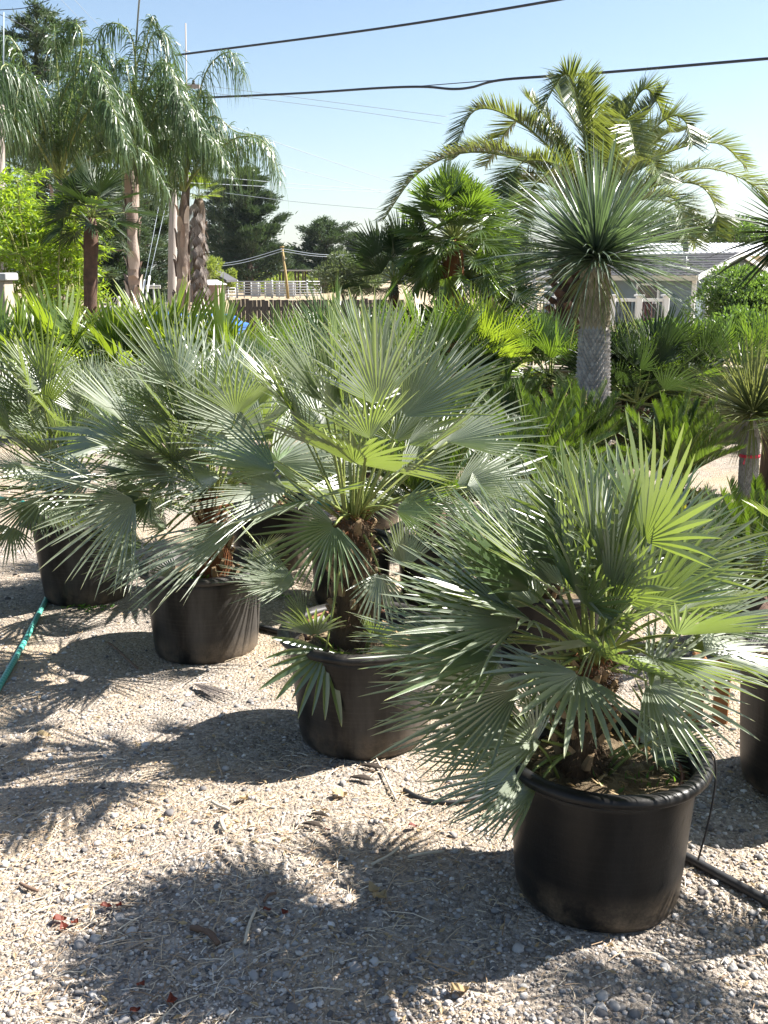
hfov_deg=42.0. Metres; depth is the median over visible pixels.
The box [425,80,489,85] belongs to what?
thin wire
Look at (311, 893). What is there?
leaf litter
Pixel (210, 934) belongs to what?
twig
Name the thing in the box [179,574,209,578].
weed
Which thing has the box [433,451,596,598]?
fan palm
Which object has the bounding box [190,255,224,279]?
shrub
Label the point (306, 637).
dripline
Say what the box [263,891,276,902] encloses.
twig
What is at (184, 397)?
fan palm
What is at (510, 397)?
sago palm
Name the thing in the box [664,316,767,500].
yucca
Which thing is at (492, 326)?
fan palm
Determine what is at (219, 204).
cypress tree
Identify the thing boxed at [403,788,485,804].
irrigation pipe
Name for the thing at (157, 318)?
fan palm
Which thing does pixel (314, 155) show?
thin wire
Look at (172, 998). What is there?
fallen leaf
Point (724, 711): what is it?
wooden stake
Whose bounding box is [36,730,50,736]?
fallen leaf
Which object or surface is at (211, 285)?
storage shed
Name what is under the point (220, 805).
twig
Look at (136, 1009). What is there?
fallen leaf
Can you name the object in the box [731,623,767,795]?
plant pot
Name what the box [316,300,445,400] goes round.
fan palm
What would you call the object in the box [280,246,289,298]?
yellow post
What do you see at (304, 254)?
farm wire
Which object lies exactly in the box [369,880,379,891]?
fallen leaf
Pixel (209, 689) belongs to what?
fallen fan leaf
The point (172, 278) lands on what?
utility pole
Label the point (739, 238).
tree
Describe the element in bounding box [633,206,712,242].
tree
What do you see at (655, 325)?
fan palm
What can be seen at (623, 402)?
fan palm
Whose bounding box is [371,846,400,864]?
twig
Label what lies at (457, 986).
fallen leaf
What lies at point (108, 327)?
fan palm
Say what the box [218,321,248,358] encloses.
recycling bin
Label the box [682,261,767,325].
shrub
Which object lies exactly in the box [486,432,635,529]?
sago palm
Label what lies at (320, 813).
bark chunk
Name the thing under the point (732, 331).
fan palm
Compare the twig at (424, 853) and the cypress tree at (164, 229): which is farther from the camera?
the cypress tree at (164, 229)
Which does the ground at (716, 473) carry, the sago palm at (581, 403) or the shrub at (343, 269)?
the shrub at (343, 269)
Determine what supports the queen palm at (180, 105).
on the ground at (716, 473)
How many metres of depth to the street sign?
40.91 m
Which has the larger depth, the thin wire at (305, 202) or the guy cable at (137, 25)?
the thin wire at (305, 202)
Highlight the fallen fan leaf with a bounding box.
[194,683,237,699]
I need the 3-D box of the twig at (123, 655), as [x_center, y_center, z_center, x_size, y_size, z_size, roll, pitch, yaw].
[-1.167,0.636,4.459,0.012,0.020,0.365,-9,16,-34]
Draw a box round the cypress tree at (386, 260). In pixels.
[367,229,395,281]
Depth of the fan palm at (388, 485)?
5.01 m
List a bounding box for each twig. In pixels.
[19,882,38,892]
[107,642,138,668]
[189,924,219,945]
[211,800,230,810]
[219,815,226,831]
[243,907,257,944]
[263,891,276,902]
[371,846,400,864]
[375,757,396,799]
[408,850,444,857]
[636,650,664,655]
[662,651,688,655]
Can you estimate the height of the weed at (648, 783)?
0.042 m
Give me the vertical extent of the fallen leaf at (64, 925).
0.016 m
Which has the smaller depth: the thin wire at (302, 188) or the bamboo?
the bamboo
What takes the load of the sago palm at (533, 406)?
in the plant pot
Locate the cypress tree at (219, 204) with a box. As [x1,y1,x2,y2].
[189,178,253,292]
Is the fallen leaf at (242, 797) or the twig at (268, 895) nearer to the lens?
the twig at (268, 895)
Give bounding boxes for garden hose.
[0,597,47,690]
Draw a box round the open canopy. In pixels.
[279,270,321,293]
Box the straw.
[0,545,767,1023]
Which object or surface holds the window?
in the house
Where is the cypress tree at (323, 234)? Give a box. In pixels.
[286,215,360,292]
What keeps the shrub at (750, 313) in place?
on the ground at (716, 473)
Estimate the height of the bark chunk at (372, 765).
0.014 m
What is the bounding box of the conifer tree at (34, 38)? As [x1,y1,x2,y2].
[0,0,191,283]
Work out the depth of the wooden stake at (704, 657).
3.74 m
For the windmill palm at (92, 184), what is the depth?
13.41 m
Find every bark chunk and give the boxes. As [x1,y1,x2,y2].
[302,821,322,826]
[311,811,328,816]
[350,774,373,780]
[360,763,383,768]
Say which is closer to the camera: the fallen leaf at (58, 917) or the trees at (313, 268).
the fallen leaf at (58, 917)
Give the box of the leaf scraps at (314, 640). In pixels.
[307,621,407,654]
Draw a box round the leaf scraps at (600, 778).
[530,727,688,794]
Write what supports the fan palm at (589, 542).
in the plant pot at (591, 854)
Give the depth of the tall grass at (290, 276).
102.81 m
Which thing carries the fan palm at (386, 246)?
on the ground at (716, 473)
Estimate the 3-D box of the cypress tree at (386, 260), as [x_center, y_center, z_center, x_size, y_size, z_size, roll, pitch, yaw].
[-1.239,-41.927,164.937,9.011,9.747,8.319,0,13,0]
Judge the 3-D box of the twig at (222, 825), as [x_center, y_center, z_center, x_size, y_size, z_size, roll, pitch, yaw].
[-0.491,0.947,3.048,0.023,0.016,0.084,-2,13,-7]
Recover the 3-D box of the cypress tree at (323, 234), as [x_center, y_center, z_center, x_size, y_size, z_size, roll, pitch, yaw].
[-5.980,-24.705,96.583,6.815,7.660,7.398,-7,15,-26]
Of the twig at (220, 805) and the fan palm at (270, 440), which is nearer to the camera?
the twig at (220, 805)
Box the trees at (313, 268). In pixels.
[11,252,551,283]
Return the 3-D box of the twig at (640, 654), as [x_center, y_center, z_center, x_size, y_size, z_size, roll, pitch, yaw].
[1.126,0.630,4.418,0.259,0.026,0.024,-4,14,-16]
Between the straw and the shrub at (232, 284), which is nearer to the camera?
the straw
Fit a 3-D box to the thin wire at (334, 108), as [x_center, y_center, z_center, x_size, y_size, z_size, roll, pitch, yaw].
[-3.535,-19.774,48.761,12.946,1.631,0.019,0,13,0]
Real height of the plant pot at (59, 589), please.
0.451 m
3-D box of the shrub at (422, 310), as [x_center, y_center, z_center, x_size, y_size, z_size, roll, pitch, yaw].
[0.585,-1.921,12.257,1.549,1.434,0.822,0,13,0]
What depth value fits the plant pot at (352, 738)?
3.46 m
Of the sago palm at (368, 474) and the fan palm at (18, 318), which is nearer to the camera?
the sago palm at (368, 474)
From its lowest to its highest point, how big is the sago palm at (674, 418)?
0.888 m
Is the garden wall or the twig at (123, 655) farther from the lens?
the garden wall
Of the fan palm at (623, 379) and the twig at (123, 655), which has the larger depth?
the fan palm at (623, 379)
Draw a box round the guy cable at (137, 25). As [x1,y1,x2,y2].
[134,0,139,70]
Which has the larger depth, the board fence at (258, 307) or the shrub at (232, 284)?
the shrub at (232, 284)
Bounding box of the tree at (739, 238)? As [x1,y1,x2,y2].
[706,213,767,242]
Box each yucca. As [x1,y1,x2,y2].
[450,116,731,477]
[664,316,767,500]
[705,177,767,492]
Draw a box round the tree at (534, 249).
[523,237,547,294]
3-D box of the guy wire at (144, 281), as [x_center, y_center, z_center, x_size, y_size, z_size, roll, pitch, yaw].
[-7.610,-8.775,33.139,0.081,5.261,2.717,3,14,11]
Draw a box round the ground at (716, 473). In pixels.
[0,281,767,1023]
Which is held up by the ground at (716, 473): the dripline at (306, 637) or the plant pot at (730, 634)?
the plant pot at (730, 634)
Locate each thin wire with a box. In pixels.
[0,0,48,9]
[182,82,447,116]
[192,90,441,123]
[198,183,395,192]
[216,177,388,190]
[228,193,382,209]
[231,126,399,184]
[258,157,405,198]
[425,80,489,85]
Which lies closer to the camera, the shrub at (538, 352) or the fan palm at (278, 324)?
the fan palm at (278, 324)
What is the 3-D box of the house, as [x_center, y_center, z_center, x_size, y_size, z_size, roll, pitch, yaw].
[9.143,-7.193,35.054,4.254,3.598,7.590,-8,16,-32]
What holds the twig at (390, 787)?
on the ground at (716, 473)
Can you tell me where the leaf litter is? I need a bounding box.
[1,589,767,1023]
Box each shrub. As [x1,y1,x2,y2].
[101,269,167,309]
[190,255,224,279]
[212,267,238,297]
[305,249,388,306]
[377,299,479,340]
[464,228,530,314]
[494,303,556,364]
[612,317,693,335]
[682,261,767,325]
[693,303,765,364]
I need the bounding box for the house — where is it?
[535,252,767,326]
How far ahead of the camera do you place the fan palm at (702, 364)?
9.41 m
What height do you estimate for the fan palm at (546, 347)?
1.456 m
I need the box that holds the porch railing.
[527,294,669,364]
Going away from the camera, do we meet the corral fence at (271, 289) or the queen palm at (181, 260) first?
the queen palm at (181, 260)
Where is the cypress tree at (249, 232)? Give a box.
[205,166,297,294]
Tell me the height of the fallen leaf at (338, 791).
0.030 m
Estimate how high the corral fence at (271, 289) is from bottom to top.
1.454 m
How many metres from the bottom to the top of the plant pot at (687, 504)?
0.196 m
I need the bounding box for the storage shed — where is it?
[191,280,225,305]
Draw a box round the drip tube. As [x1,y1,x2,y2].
[676,750,716,860]
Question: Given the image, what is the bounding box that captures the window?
[634,283,660,319]
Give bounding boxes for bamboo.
[0,162,118,364]
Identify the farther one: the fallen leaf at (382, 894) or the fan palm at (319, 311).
the fan palm at (319, 311)
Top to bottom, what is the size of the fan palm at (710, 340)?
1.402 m
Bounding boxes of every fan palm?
[0,273,114,410]
[0,285,99,418]
[0,308,194,568]
[5,289,390,617]
[40,294,177,419]
[75,273,230,410]
[124,324,400,521]
[132,271,290,364]
[187,286,557,726]
[221,303,329,439]
[267,276,400,465]
[288,413,409,517]
[301,355,567,536]
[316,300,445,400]
[326,209,440,344]
[349,409,767,847]
[372,283,519,428]
[387,155,530,356]
[417,284,553,398]
[418,321,552,462]
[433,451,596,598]
[435,225,550,364]
[491,303,619,405]
[521,311,683,432]
[553,321,705,466]
[563,318,703,440]
[571,301,728,442]
[614,311,739,424]
[633,309,767,446]
[670,311,767,445]
[712,304,767,441]
[719,499,767,576]
[741,412,767,432]
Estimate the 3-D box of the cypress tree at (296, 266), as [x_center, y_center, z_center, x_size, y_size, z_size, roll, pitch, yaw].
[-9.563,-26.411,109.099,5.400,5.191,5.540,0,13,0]
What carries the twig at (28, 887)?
on the ground at (716, 473)
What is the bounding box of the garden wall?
[0,365,767,437]
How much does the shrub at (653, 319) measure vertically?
1.228 m
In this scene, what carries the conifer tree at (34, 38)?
on the ground at (716, 473)
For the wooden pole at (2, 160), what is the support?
on the ground at (716, 473)
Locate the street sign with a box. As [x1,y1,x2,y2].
[145,284,160,306]
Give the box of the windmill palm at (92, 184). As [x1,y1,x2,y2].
[37,152,164,353]
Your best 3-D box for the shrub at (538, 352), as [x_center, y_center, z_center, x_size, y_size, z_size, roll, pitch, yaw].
[1.654,-1.846,12.102,1.057,1.346,0.773,0,13,0]
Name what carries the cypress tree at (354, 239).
on the ground at (716, 473)
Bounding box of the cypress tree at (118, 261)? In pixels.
[74,167,167,305]
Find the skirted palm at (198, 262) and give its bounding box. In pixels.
[180,170,222,310]
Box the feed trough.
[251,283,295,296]
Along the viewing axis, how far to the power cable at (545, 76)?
26.27 m
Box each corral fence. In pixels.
[225,286,235,300]
[236,280,321,297]
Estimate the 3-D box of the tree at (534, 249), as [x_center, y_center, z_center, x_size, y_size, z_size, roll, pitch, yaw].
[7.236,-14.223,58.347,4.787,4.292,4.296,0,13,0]
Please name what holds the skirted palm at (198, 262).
on the ground at (716, 473)
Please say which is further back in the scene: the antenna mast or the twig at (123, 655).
the antenna mast
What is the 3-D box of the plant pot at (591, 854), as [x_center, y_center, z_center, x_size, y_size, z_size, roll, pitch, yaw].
[0.588,0.832,2.731,0.570,0.421,0.581,0,13,0]
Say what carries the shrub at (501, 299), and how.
on the ground at (716, 473)
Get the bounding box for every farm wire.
[216,251,281,266]
[223,249,280,263]
[282,251,326,256]
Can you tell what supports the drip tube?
hanging from the plant pot at (591, 854)
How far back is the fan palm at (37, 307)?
10.68 m
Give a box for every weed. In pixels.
[60,604,114,612]
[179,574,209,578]
[322,643,373,653]
[592,760,675,793]
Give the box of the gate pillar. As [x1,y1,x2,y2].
[0,273,17,319]
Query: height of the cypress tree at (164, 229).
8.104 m
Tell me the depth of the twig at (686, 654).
4.43 m
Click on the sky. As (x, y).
(616, 34)
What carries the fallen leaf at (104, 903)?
on the ground at (716, 473)
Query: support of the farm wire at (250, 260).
attached to the yellow post
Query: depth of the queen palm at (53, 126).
18.93 m
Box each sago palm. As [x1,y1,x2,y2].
[293,375,460,481]
[455,356,545,453]
[465,376,637,488]
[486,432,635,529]
[507,373,661,468]
[609,386,746,499]
[676,487,750,527]
[701,473,767,619]
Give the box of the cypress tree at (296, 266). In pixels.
[275,246,310,290]
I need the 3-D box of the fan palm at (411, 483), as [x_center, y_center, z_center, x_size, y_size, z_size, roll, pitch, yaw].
[0.221,-0.298,5.095,1.430,0.998,1.243,10,16,35]
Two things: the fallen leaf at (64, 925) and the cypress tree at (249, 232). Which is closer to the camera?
the fallen leaf at (64, 925)
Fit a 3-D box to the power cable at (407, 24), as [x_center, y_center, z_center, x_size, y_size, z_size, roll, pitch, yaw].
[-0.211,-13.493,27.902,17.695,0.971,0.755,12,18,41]
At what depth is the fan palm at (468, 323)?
8.41 m
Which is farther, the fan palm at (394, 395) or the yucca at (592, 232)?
the yucca at (592, 232)
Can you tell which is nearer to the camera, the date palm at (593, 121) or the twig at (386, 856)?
the twig at (386, 856)
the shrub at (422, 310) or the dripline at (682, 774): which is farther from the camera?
the shrub at (422, 310)
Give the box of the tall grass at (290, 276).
[226,271,330,291]
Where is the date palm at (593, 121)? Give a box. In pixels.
[373,48,767,364]
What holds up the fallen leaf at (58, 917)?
on the ground at (716, 473)
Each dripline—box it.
[303,610,384,640]
[633,736,684,784]
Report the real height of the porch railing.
2.144 m
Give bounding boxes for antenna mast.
[184,23,189,308]
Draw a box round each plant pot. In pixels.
[26,503,128,606]
[136,546,265,664]
[229,493,316,570]
[277,601,440,760]
[306,528,395,604]
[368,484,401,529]
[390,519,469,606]
[498,707,713,932]
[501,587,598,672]
[660,487,705,506]
[712,594,767,640]
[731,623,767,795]
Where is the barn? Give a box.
[190,270,237,301]
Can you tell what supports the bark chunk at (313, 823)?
on the ground at (716, 473)
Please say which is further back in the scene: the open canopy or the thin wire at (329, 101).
the open canopy
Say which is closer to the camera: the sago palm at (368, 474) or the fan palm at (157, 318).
the sago palm at (368, 474)
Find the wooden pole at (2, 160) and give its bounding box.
[0,12,15,311]
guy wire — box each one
[142,201,159,299]
[144,206,165,303]
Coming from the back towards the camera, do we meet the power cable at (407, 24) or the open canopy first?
the open canopy
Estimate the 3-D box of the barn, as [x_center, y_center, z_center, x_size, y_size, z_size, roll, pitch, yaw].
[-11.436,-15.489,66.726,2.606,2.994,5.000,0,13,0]
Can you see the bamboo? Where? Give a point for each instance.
(23, 250)
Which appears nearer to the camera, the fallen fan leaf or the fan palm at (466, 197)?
the fallen fan leaf
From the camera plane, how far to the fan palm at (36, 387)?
4.93 m
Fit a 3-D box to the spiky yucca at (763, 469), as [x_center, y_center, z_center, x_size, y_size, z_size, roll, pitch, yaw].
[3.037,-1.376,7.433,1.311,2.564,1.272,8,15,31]
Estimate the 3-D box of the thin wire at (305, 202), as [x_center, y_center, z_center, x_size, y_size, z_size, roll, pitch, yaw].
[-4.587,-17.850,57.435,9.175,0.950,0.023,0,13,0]
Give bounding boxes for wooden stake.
[686,652,706,721]
[711,659,731,724]
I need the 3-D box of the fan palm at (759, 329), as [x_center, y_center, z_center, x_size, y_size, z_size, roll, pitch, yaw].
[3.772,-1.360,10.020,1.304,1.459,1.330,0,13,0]
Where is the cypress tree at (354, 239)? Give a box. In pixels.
[339,230,379,262]
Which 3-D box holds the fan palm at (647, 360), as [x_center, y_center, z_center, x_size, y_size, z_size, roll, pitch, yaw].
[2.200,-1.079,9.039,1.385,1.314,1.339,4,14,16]
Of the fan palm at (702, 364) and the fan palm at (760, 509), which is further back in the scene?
the fan palm at (702, 364)
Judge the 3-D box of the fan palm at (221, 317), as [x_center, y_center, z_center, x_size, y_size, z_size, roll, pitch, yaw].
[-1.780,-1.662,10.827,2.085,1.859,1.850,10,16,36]
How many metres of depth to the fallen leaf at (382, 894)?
2.71 m
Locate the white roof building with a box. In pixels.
[617,241,767,284]
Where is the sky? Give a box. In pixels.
[0,0,767,267]
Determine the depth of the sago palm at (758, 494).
4.38 m
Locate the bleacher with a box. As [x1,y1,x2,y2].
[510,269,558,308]
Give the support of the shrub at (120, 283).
on the ground at (716, 473)
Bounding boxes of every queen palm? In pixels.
[0,19,173,298]
[17,14,243,315]
[125,48,288,312]
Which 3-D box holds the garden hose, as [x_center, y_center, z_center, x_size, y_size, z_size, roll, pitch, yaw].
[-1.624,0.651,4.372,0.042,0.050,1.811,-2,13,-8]
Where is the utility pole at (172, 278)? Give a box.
[152,79,199,310]
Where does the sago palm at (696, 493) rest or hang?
in the plant pot
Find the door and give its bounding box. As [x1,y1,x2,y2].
[642,302,651,321]
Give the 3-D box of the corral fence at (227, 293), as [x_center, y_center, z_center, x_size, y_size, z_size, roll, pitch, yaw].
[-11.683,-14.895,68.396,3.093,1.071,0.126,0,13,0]
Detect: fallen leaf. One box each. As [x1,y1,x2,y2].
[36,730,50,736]
[53,914,66,920]
[60,921,68,928]
[100,901,111,906]
[130,1007,140,1011]
[167,991,177,1002]
[238,794,247,798]
[332,788,346,796]
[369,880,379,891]
[372,889,386,897]
[451,982,468,992]
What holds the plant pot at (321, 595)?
on the ground at (716, 473)
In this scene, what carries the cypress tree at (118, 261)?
on the ground at (716, 473)
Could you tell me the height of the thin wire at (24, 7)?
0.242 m
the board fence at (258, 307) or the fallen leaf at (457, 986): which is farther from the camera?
the board fence at (258, 307)
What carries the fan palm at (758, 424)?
on the ground at (716, 473)
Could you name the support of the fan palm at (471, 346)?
on the ground at (716, 473)
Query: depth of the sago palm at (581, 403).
6.87 m
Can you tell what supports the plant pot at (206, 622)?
on the ground at (716, 473)
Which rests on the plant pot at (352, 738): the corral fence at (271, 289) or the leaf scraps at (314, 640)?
the leaf scraps at (314, 640)
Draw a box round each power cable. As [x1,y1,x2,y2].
[177,0,562,55]
[192,57,767,98]
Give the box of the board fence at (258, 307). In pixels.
[229,298,403,346]
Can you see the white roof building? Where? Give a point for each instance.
(721, 246)
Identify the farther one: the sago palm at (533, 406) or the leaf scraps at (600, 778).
the sago palm at (533, 406)
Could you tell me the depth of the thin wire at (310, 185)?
53.08 m
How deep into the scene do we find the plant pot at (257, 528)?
5.64 m
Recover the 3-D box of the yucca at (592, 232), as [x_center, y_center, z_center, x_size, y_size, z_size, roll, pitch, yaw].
[1.627,-1.615,7.861,2.235,2.945,2.241,0,13,0]
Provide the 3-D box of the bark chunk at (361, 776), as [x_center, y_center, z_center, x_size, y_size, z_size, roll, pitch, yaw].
[-0.074,0.887,3.346,0.085,0.014,0.026,4,14,15]
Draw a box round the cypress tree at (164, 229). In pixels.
[110,163,209,301]
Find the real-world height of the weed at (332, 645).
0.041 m
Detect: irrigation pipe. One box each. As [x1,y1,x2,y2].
[259,624,277,633]
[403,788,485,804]
[685,852,767,906]
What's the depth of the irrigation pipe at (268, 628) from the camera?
4.75 m
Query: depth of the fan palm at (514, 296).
11.56 m
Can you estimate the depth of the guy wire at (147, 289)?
32.47 m
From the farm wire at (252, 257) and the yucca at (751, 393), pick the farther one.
the farm wire at (252, 257)
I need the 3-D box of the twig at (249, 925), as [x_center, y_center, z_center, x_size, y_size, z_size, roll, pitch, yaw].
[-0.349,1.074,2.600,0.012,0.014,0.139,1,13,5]
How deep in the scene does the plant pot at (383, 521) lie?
6.64 m
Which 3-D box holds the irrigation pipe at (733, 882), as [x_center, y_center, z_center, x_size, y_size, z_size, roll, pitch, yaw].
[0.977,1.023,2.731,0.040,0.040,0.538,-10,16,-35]

